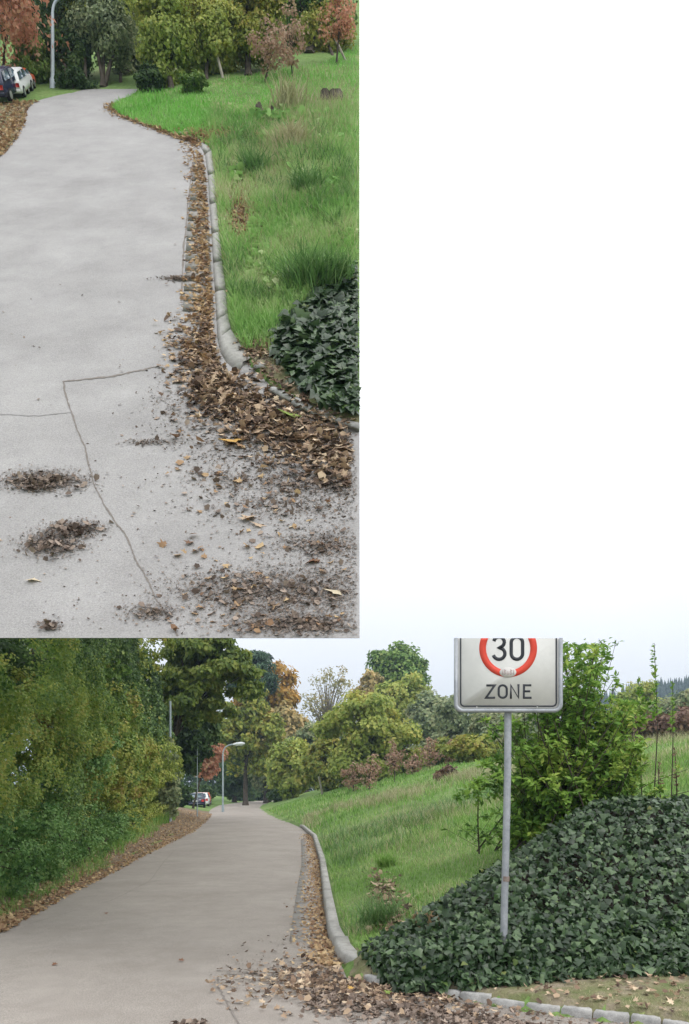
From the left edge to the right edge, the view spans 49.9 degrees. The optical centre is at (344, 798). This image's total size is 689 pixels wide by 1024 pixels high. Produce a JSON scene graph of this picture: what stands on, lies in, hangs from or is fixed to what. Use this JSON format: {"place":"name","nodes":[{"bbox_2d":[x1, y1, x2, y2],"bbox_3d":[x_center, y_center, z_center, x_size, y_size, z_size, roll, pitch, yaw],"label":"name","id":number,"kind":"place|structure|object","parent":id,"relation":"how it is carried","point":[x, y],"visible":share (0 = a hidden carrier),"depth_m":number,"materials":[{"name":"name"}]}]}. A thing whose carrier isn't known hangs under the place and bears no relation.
{"place":"outdoors","nodes":[
{"label":"outdoors","id":0,"kind":"place"},
{"bbox_2d":[0,89,359,637],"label":"road","id":1,"kind":"structure","parent":0,"point":[93,206],"depth_m":8.33,"materials":[{"name":"grey concrete"}]},
{"bbox_2d":[16,530,85,560],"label":"leaf clump","id":2,"kind":"object","parent":1,"relation":"on","point":[49,543],"visible":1,"depth_m":6.79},
{"bbox_2d":[5,470,98,494],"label":"leaf clump","id":3,"kind":"object","parent":1,"relation":"on","point":[57,476],"visible":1,"depth_m":7.50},
{"bbox_2d":[0,463,120,497],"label":"leaf crumbs","id":4,"kind":"object","parent":1,"relation":"on","point":[53,480],"visible":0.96,"depth_m":7.54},
{"bbox_2d":[2,284,357,637],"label":"leaf crumbs","id":5,"kind":"object","parent":1,"relation":"on","point":[222,518],"visible":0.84,"depth_m":6.95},
{"bbox_2d":[158,136,226,366],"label":"fallen leaves","id":6,"kind":"object","parent":1,"relation":"on","point":[200,195],"visible":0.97,"depth_m":11.56,"materials":[{"name":"plant"}]},
{"bbox_2d":[153,307,241,441],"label":"fallen leaves","id":7,"kind":"object","parent":1,"relation":"on","point":[214,364],"depth_m":9.17,"materials":[{"name":"plant"}]},
{"bbox_2d":[183,162,212,310],"bbox_3d":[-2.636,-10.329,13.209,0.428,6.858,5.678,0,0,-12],"label":"gutter","id":8,"kind":"object","parent":1,"relation":"on","point":[192,265],"visible":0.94,"depth_m":12.02,"materials":[{"name":"concrete"}]},
{"bbox_2d":[77,545,357,629],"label":"leaf crumbs","id":9,"kind":"object","parent":1,"relation":"on","point":[278,590],"visible":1,"depth_m":6.39,"materials":[{"name":"plant"}]},
{"bbox_2d":[196,139,249,368],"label":"kerb","id":10,"kind":"structure","parent":1,"relation":"on","point":[232,354],"depth_m":10.74,"materials":[{"name":"concrete"}]},
{"bbox_2d":[156,563,347,621],"bbox_3d":[-0.881,-1.840,6.418,1.906,0.759,0.613,0,0,0],"label":"leaf clump","id":11,"kind":"object","parent":1,"relation":"on","point":[248,589],"visible":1,"depth_m":6.36,"materials":[{"name":"plant"}]},
{"bbox_2d":[157,430,349,632],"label":"fallen leaves","id":12,"kind":"object","parent":1,"relation":"on","point":[174,626],"depth_m":6.81,"materials":[{"name":"plant"}]},
{"bbox_2d":[150,479,357,535],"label":"leaf crumbs","id":13,"kind":"object","parent":1,"relation":"on","point":[283,506],"visible":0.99,"depth_m":7.23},
{"bbox_2d":[167,389,356,524],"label":"leaf crumbs","id":14,"kind":"object","parent":1,"relation":"on","point":[170,433],"visible":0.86,"depth_m":7.93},
{"bbox_2d":[186,485,350,525],"bbox_3d":[-0.922,-2.876,7.234,2.001,0.608,0.435,0,0,-2],"label":"leaf clump","id":15,"kind":"object","parent":1,"relation":"on","point":[273,502],"visible":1,"depth_m":7.22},
{"bbox_2d":[182,367,354,487],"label":"fallen leaves","id":16,"kind":"object","parent":1,"relation":"on","point":[298,436],"depth_m":8.24,"materials":[{"name":"plant"}]},
{"bbox_2d":[184,607,356,637],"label":"leaf crumbs","id":17,"kind":"object","parent":1,"relation":"on","point":[291,625],"visible":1,"depth_m":6.11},
{"bbox_2d":[195,608,350,634],"bbox_3d":[-0.588,-1.462,6.114,1.293,0.279,0.250,0,0,0],"label":"leaf clump","id":18,"kind":"object","parent":1,"relation":"on","point":[299,620],"visible":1,"depth_m":6.09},
{"bbox_2d":[195,371,354,505],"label":"leaf crumbs","id":19,"kind":"object","parent":1,"relation":"on","point":[233,429],"visible":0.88,"depth_m":8.10,"materials":[{"name":"plant"}]},
{"bbox_2d":[231,522,356,564],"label":"leaf crumbs","id":20,"kind":"object","parent":1,"relation":"on","point":[298,539],"visible":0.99,"depth_m":6.83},
{"bbox_2d":[253,363,358,431],"bbox_3d":[-0.527,-4.812,8.749,0.514,1.496,1.828,0,0,-44],"label":"stone edging","id":21,"kind":"object","parent":1,"relation":"on","point":[353,425],"visible":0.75,"depth_m":8.53,"materials":[{"name":"stone"}]},
{"bbox_2d":[0,0,359,429],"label":"hillside","id":22,"kind":"structure","parent":0,"point":[44,90],"depth_m":20.97,"materials":[{"name":"plant"}]},
{"bbox_2d":[0,66,16,101],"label":"parked car","id":23,"kind":"object","parent":22,"relation":"on","point":[7,87],"visible":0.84,"depth_m":19.67,"materials":[{"name":"blue paint"}]},
{"bbox_2d":[0,103,29,151],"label":"verge","id":24,"kind":"structure","parent":22,"relation":"on","point":[3,106],"depth_m":18.76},
{"bbox_2d":[0,98,38,154],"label":"fallen leaves","id":25,"kind":"object","parent":24,"relation":"on","point":[14,125],"visible":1,"depth_m":18.35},
{"bbox_2d":[7,35,50,83],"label":"bush","id":26,"kind":"object","parent":22,"relation":"on","point":[39,70],"visible":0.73,"depth_m":21.47,"materials":[{"name":"green plant"}]},
{"bbox_2d":[0,0,69,66],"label":"red tree","id":27,"kind":"object","parent":22,"relation":"on","point":[24,24],"visible":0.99,"depth_m":20.30,"materials":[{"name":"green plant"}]},
{"bbox_2d":[14,0,77,80],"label":"dark tree","id":28,"kind":"object","parent":22,"relation":"on","point":[43,8],"visible":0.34,"depth_m":21.73,"materials":[{"name":"green plant"}]},
{"bbox_2d":[54,12,96,78],"bbox_3d":[-7.977,-21.981,22.025,1.454,2.489,1.175,0,0,0],"label":"dark tree","id":29,"kind":"object","parent":22,"relation":"on","point":[78,54],"visible":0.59,"depth_m":21.72,"materials":[{"name":"green plant"}]},
{"bbox_2d":[54,64,100,89],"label":"bush","id":30,"kind":"object","parent":22,"relation":"on","point":[74,77],"visible":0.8,"depth_m":21.10,"materials":[{"name":"green plant"}]},
{"bbox_2d":[65,0,139,86],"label":"broadleaf tree","id":31,"kind":"object","parent":22,"relation":"on","point":[111,30],"visible":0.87,"depth_m":21.44,"materials":[{"name":"green plant"}]},
{"bbox_2d":[133,60,165,92],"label":"evergreen bush","id":32,"kind":"object","parent":22,"relation":"on","point":[144,78],"visible":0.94,"depth_m":20.57,"materials":[{"name":"green plant"}]},
{"bbox_2d":[118,0,202,88],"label":"broadleaf tree","id":33,"kind":"object","parent":22,"relation":"on","point":[168,42],"visible":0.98,"depth_m":20.67,"materials":[{"name":"green plant"}]},
{"bbox_2d":[178,69,209,93],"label":"bush","id":34,"kind":"object","parent":22,"relation":"on","point":[195,80],"visible":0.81,"depth_m":19.97,"materials":[{"name":"green plant"}]},
{"bbox_2d":[181,0,241,79],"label":"broadleaf tree","id":35,"kind":"object","parent":22,"relation":"on","point":[214,19],"visible":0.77,"depth_m":21.17,"materials":[{"name":"green plant"}]},
{"bbox_2d":[111,43,358,144],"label":"grass","id":36,"kind":"structure","parent":22,"relation":"on","point":[172,123],"depth_m":19.36,"materials":[{"name":"plant"}]},
{"bbox_2d":[217,0,287,75],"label":"broadleaf tree","id":37,"kind":"object","parent":22,"relation":"on","point":[252,12],"visible":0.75,"depth_m":21.58,"materials":[{"name":"green plant"}]},
{"bbox_2d":[232,140,276,173],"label":"grass tussock","id":38,"kind":"object","parent":22,"relation":"on","point":[249,160],"depth_m":14.75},
{"bbox_2d":[246,13,292,81],"bbox_3d":[-2.102,-20.877,20.583,1.311,1.290,0.997,0,0,0],"label":"red sapling","id":39,"kind":"object","parent":22,"relation":"on","point":[274,45],"visible":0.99,"depth_m":20.58,"materials":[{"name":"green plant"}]},
{"bbox_2d":[203,99,359,349],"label":"grass","id":40,"kind":"structure","parent":22,"relation":"on","point":[246,316],"depth_m":12.60,"materials":[{"name":"plant"}]},
{"bbox_2d":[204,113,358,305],"bbox_3d":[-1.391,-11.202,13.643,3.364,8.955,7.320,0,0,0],"label":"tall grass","id":41,"kind":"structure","parent":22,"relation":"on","point":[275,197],"depth_m":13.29,"materials":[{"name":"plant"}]},
{"bbox_2d":[210,60,358,287],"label":"dry grass","id":42,"kind":"structure","parent":22,"relation":"on","point":[332,100],"depth_m":15.56,"materials":[{"name":"plant"}]},
{"bbox_2d":[262,66,314,113],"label":"grass tussock","id":43,"kind":"object","parent":22,"relation":"on","point":[284,94],"depth_m":18.27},
{"bbox_2d":[271,0,308,75],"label":"red sapling","id":44,"kind":"object","parent":22,"relation":"on","point":[289,33],"visible":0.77,"depth_m":21.22,"materials":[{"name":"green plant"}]},
{"bbox_2d":[223,103,358,293],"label":"weeds","id":45,"kind":"object","parent":22,"relation":"on","point":[259,112],"visible":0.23,"depth_m":14.23,"materials":[{"name":"green plant"}]},
{"bbox_2d":[263,106,323,147],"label":"grass tussock","id":46,"kind":"object","parent":22,"relation":"on","point":[291,129],"depth_m":15.53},
{"bbox_2d":[260,365,358,421],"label":"bare soil","id":47,"kind":"structure","parent":22,"relation":"on","point":[279,376],"depth_m":8.74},
{"bbox_2d":[276,152,346,191],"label":"grass tussock","id":48,"kind":"object","parent":22,"relation":"on","point":[299,178],"depth_m":13.52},
{"bbox_2d":[278,0,353,52],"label":"broadleaf tree","id":49,"kind":"object","parent":22,"relation":"on","point":[300,4],"visible":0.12,"depth_m":24.60,"materials":[{"name":"green plant"}]},
{"bbox_2d":[292,0,356,54],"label":"broadleaf tree","id":50,"kind":"object","parent":22,"relation":"on","point":[312,24],"visible":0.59,"depth_m":24.33,"materials":[{"name":"green plant"}]},
{"bbox_2d":[317,0,356,64],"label":"red sapling","id":51,"kind":"object","parent":22,"relation":"on","point":[341,25],"visible":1,"depth_m":22.68,"materials":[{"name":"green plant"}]},
{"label":"soil","id":52,"kind":"structure","parent":22,"relation":"on","visible":0},
{"bbox_2d":[260,233,356,292],"bbox_3d":[-0.584,-7.559,10.536,1.567,1.282,1.364,0,0,0],"label":"grass tussock","id":53,"kind":"object","parent":52,"relation":"on","point":[311,268],"depth_m":10.34,"materials":[{"name":"plant"}]},
{"bbox_2d":[268,260,361,414],"bbox_3d":[-0.416,-6.208,9.685,1.279,3.968,3.100,0,0,0],"label":"ivy bed","id":54,"kind":"object","parent":52,"relation":"on","point":[315,347],"visible":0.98,"depth_m":9.14,"materials":[{"name":"green plant"}]},
{"bbox_2d":[315,231,357,284],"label":"grass tussock","id":55,"kind":"object","parent":52,"relation":"on","point":[346,268],"depth_m":10.48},
{"bbox_2d":[0,800,619,1023],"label":"road","id":56,"kind":"structure","parent":0,"point":[211,894],"depth_m":8.12,"materials":[{"name":"concrete"}]},
{"bbox_2d":[51,834,344,966],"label":"fallen leaves","id":57,"kind":"object","parent":56,"relation":"on","point":[326,943],"depth_m":9.42,"materials":[{"name":"plant"}]},
{"bbox_2d":[291,839,326,941],"bbox_3d":[-0.831,1.548,17.192,0.482,0.203,18.026,0,0,-3],"label":"gutter","id":58,"kind":"object","parent":56,"relation":"on","point":[297,925],"visible":0.5,"depth_m":11.23,"materials":[{"name":"concrete"}]},
{"bbox_2d":[300,825,356,963],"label":"kerb","id":59,"kind":"structure","parent":56,"relation":"on","point":[345,950],"depth_m":9.14,"materials":[{"name":"concrete"}]},
{"bbox_2d":[205,952,602,1023],"bbox_3d":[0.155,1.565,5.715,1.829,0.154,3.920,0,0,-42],"label":"fallen leaves","id":60,"kind":"object","parent":56,"relation":"on","point":[342,988],"visible":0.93,"depth_m":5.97,"materials":[{"name":"plant"}]},
{"bbox_2d":[0,742,688,1023],"bbox_3d":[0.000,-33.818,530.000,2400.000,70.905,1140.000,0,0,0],"label":"ground","id":61,"kind":"structure","parent":0,"point":[216,802],"depth_m":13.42,"materials":[{"name":"plant"}]},
{"bbox_2d":[0,813,53,898],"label":"bramble","id":62,"kind":"object","parent":61,"relation":"on","point":[25,846],"visible":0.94,"depth_m":11.24,"materials":[{"name":"green plant"}]},
{"bbox_2d":[0,662,67,841],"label":"hedge shrub","id":63,"kind":"object","parent":61,"relation":"on","point":[18,673],"visible":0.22,"depth_m":15.65,"materials":[{"name":"green plant"}]},
{"bbox_2d":[0,800,80,882],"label":"bramble","id":64,"kind":"object","parent":61,"relation":"on","point":[50,826],"visible":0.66,"depth_m":13.14,"materials":[{"name":"green plant"}]},
{"bbox_2d":[0,638,80,747],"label":"hedge tree","id":65,"kind":"object","parent":61,"relation":"on","point":[9,646],"visible":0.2,"depth_m":16.52,"materials":[{"name":"green plant"}]},
{"bbox_2d":[8,800,104,870],"bbox_3d":[-6.232,0.819,15.576,2.203,1.578,2.074,0,0,23],"label":"bramble","id":66,"kind":"object","parent":61,"relation":"on","point":[74,814],"visible":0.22,"depth_m":15.80,"materials":[{"name":"green plant"}]},
{"bbox_2d":[3,685,124,825],"bbox_3d":[-7.780,-0.866,18.636,4.389,4.401,3.519,0,0,41],"label":"hedge shrub","id":67,"kind":"object","parent":61,"relation":"on","point":[101,764],"visible":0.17,"depth_m":18.26,"materials":[{"name":"green plant"}]},
{"bbox_2d":[5,638,132,812],"bbox_3d":[-9.396,-2.418,22.008,5.627,6.945,5.463,0,0,0],"label":"hedge tree","id":68,"kind":"object","parent":61,"relation":"on","point":[122,670],"visible":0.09,"depth_m":22.46,"materials":[{"name":"green plant"}]},
{"bbox_2d":[19,681,149,814],"bbox_3d":[-7.801,-1.162,22.472,3.958,4.810,3.862,0,0,0],"label":"hedge shrub","id":69,"kind":"object","parent":61,"relation":"on","point":[128,744],"visible":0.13,"depth_m":22.36,"materials":[{"name":"green plant"}]},
{"bbox_2d":[49,816,119,861],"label":"bramble","id":70,"kind":"object","parent":61,"relation":"on","point":[108,833],"visible":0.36,"depth_m":17.59,"materials":[{"name":"green plant"}]},
{"bbox_2d":[0,638,176,876],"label":"leafy hedge","id":71,"kind":"object","parent":61,"relation":"on","point":[86,684],"visible":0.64,"depth_m":16.15,"materials":[{"name":"green plant"}]},
{"bbox_2d":[0,807,208,923],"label":"verge","id":72,"kind":"structure","parent":61,"relation":"on","point":[159,838],"depth_m":22.39,"materials":[{"name":"plant"}]},
{"bbox_2d":[0,806,178,916],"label":"grass","id":73,"kind":"structure","parent":72,"relation":"on","point":[153,826],"depth_m":16.31,"materials":[{"name":"plant"}]},
{"bbox_2d":[0,809,211,931],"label":"fallen leaves","id":74,"kind":"object","parent":61,"relation":"on","point":[10,919],"visible":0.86,"depth_m":14.59,"materials":[{"name":"plant"}]},
{"bbox_2d":[62,679,159,812],"bbox_3d":[-8.795,-1.630,27.110,4.246,5.818,3.931,0,0,32],"label":"hedge shrub","id":75,"kind":"object","parent":61,"relation":"on","point":[150,780],"visible":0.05,"depth_m":26.96,"materials":[{"name":"green plant"}]},
{"bbox_2d":[143,728,182,814],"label":"hedge shrub","id":76,"kind":"object","parent":61,"relation":"on","point":[166,774],"visible":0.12,"depth_m":32.14,"materials":[{"name":"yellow plant"}]},
{"bbox_2d":[156,736,183,820],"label":"climbing plant","id":77,"kind":"object","parent":61,"relation":"on","point":[170,793],"visible":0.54,"depth_m":35.13,"materials":[{"name":"green plant"}]},
{"bbox_2d":[171,714,225,775],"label":"broadleaf tree","id":78,"kind":"object","parent":61,"relation":"on","point":[187,739],"visible":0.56,"depth_m":46.21,"materials":[{"name":"green plant"}]},
{"bbox_2d":[192,743,228,808],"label":"red tree","id":79,"kind":"object","parent":61,"relation":"on","point":[210,769],"visible":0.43,"depth_m":61.51,"materials":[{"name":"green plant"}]},
{"bbox_2d":[158,638,266,740],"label":"broadleaf tree","id":80,"kind":"object","parent":61,"relation":"on","point":[197,674],"visible":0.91,"depth_m":40.99,"materials":[{"name":"green plant"}]},
{"bbox_2d":[213,753,255,802],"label":"broadleaf tree","id":81,"kind":"object","parent":61,"relation":"on","point":[233,786],"visible":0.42,"depth_m":99.02,"materials":[{"name":"green plant"}]},
{"bbox_2d":[220,689,285,804],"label":"broadleaf tree","id":82,"kind":"object","parent":61,"relation":"on","point":[251,728],"visible":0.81,"depth_m":80.36,"materials":[{"name":"green plant"}]},
{"bbox_2d":[224,649,281,782],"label":"pine tree","id":83,"kind":"object","parent":61,"relation":"on","point":[262,659],"visible":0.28,"depth_m":94.99,"materials":[{"name":"green plant"}]},
{"bbox_2d":[230,659,301,721],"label":"autumn tree","id":84,"kind":"object","parent":61,"relation":"on","point":[289,679],"visible":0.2,"depth_m":98.57,"materials":[{"name":"orange plant"}]},
{"bbox_2d":[260,699,309,779],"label":"autumn tree","id":85,"kind":"object","parent":61,"relation":"on","point":[289,717],"visible":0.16,"depth_m":90.26,"materials":[{"name":"brown plant"}]},
{"bbox_2d":[264,736,312,799],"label":"broadleaf tree","id":86,"kind":"object","parent":61,"relation":"on","point":[284,779],"visible":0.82,"depth_m":71.53,"materials":[{"name":"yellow plant"}]},
{"bbox_2d":[300,735,339,791],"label":"broadleaf tree","id":87,"kind":"object","parent":61,"relation":"on","point":[315,756],"visible":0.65,"depth_m":65.21,"materials":[{"name":"green plant"}]},
{"bbox_2d":[298,665,354,722],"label":"bare tree","id":88,"kind":"object","parent":61,"relation":"on","point":[327,702],"visible":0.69,"depth_m":119.17,"materials":[{"name":"grey plant"}]},
{"bbox_2d":[308,689,432,784],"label":"broadleaf tree","id":89,"kind":"object","parent":61,"relation":"on","point":[372,729],"visible":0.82,"depth_m":56.12,"materials":[{"name":"green plant"}]},
{"bbox_2d":[330,884,415,925],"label":"grass tussock","id":90,"kind":"object","parent":61,"relation":"on","point":[376,911],"depth_m":8.26,"materials":[{"name":"plant"}]},
{"bbox_2d":[364,640,431,685],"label":"broadleaf tree","id":91,"kind":"object","parent":61,"relation":"on","point":[399,660],"visible":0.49,"depth_m":107.90,"materials":[{"name":"green plant"}]},
{"bbox_2d":[368,670,432,748],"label":"broadleaf tree","id":92,"kind":"object","parent":61,"relation":"on","point":[405,690],"visible":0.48,"depth_m":90.08,"materials":[{"name":"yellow plant"}]},
{"bbox_2d":[361,867,482,1007],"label":"fallen leaves","id":93,"kind":"object","parent":61,"relation":"on","point":[382,887],"depth_m":9.78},
{"bbox_2d":[402,687,470,745],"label":"broadleaf tree","id":94,"kind":"object","parent":61,"relation":"on","point":[422,714],"visible":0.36,"depth_m":83.28,"materials":[{"name":"green plant"}]},
{"bbox_2d":[431,695,485,740],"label":"broadleaf tree","id":95,"kind":"object","parent":61,"relation":"on","point":[448,726],"visible":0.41,"depth_m":69.00,"materials":[{"name":"green plant"}]},
{"bbox_2d":[440,733,502,763],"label":"broadleaf tree","id":96,"kind":"object","parent":61,"relation":"on","point":[461,748],"visible":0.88,"depth_m":51.16,"materials":[{"name":"green plant"}]},
{"bbox_2d":[266,732,688,848],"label":"grass","id":97,"kind":"structure","parent":61,"relation":"on","point":[348,792],"depth_m":36.41,"materials":[{"name":"plant"}]},
{"bbox_2d":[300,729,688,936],"bbox_3d":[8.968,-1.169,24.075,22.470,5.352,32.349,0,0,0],"label":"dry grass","id":98,"kind":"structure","parent":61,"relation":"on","point":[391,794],"depth_m":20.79,"materials":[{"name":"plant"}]},
{"bbox_2d":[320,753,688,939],"bbox_3d":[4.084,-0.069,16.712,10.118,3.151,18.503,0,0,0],"label":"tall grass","id":99,"kind":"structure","parent":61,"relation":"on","point":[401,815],"depth_m":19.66,"materials":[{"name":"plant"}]},
{"bbox_2d":[467,713,549,756],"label":"broadleaf tree","id":100,"kind":"object","parent":61,"relation":"on","point":[477,727],"visible":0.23,"depth_m":58.90,"materials":[{"name":"green plant"}]},
{"bbox_2d":[344,946,688,1023],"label":"verge","id":101,"kind":"structure","parent":61,"relation":"on","point":[501,991],"depth_m":5.63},
{"bbox_2d":[473,971,688,1012],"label":"fallen leaves","id":102,"kind":"object","parent":101,"relation":"on","point":[633,987],"visible":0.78,"depth_m":5.61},
{"bbox_2d":[358,793,688,994],"bbox_3d":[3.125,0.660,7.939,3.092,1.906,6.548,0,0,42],"label":"ivy bed","id":103,"kind":"object","parent":61,"relation":"on","point":[466,949],"visible":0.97,"depth_m":6.65,"materials":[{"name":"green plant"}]},
{"bbox_2d":[454,638,562,944],"bbox_3d":[1.396,-0.052,6.335,0.920,2.625,0.098,0,0,0],"label":"zone sign","id":104,"kind":"object","parent":103,"relation":"on","point":[507,677],"visible":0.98,"depth_m":6.30,"materials":[{"name":"metal"}]},
{"bbox_2d":[364,974,688,1023],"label":"stone edging","id":105,"kind":"object","parent":61,"relation":"on","point":[586,1013],"visible":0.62,"depth_m":5.44,"materials":[{"name":"stone"}]},
{"bbox_2d":[441,637,688,854],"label":"tall shrub","id":106,"kind":"object","parent":61,"relation":"on","point":[569,765],"visible":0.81,"depth_m":9.34,"materials":[{"name":"green plant"}]},
{"bbox_2d":[563,675,688,727],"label":"conifer forest","id":107,"kind":"object","parent":61,"relation":"on","point":[664,689],"visible":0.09,"depth_m":407.68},
{"bbox_2d":[608,679,665,716],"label":"broadleaf tree","id":108,"kind":"object","parent":61,"relation":"on","point":[646,686],"visible":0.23,"depth_m":84.44,"materials":[{"name":"green plant"}]},
{"bbox_2d":[624,702,688,741],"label":"russet hedge","id":109,"kind":"object","parent":61,"relation":"on","point":[681,717],"visible":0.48,"depth_m":42.59,"materials":[{"name":"red plant"}]},
{"bbox_2d":[12,0,688,789],"label":"sky","id":110,"kind":"structure","parent":0,"point":[524,164],"materials":[{"name":"white"}]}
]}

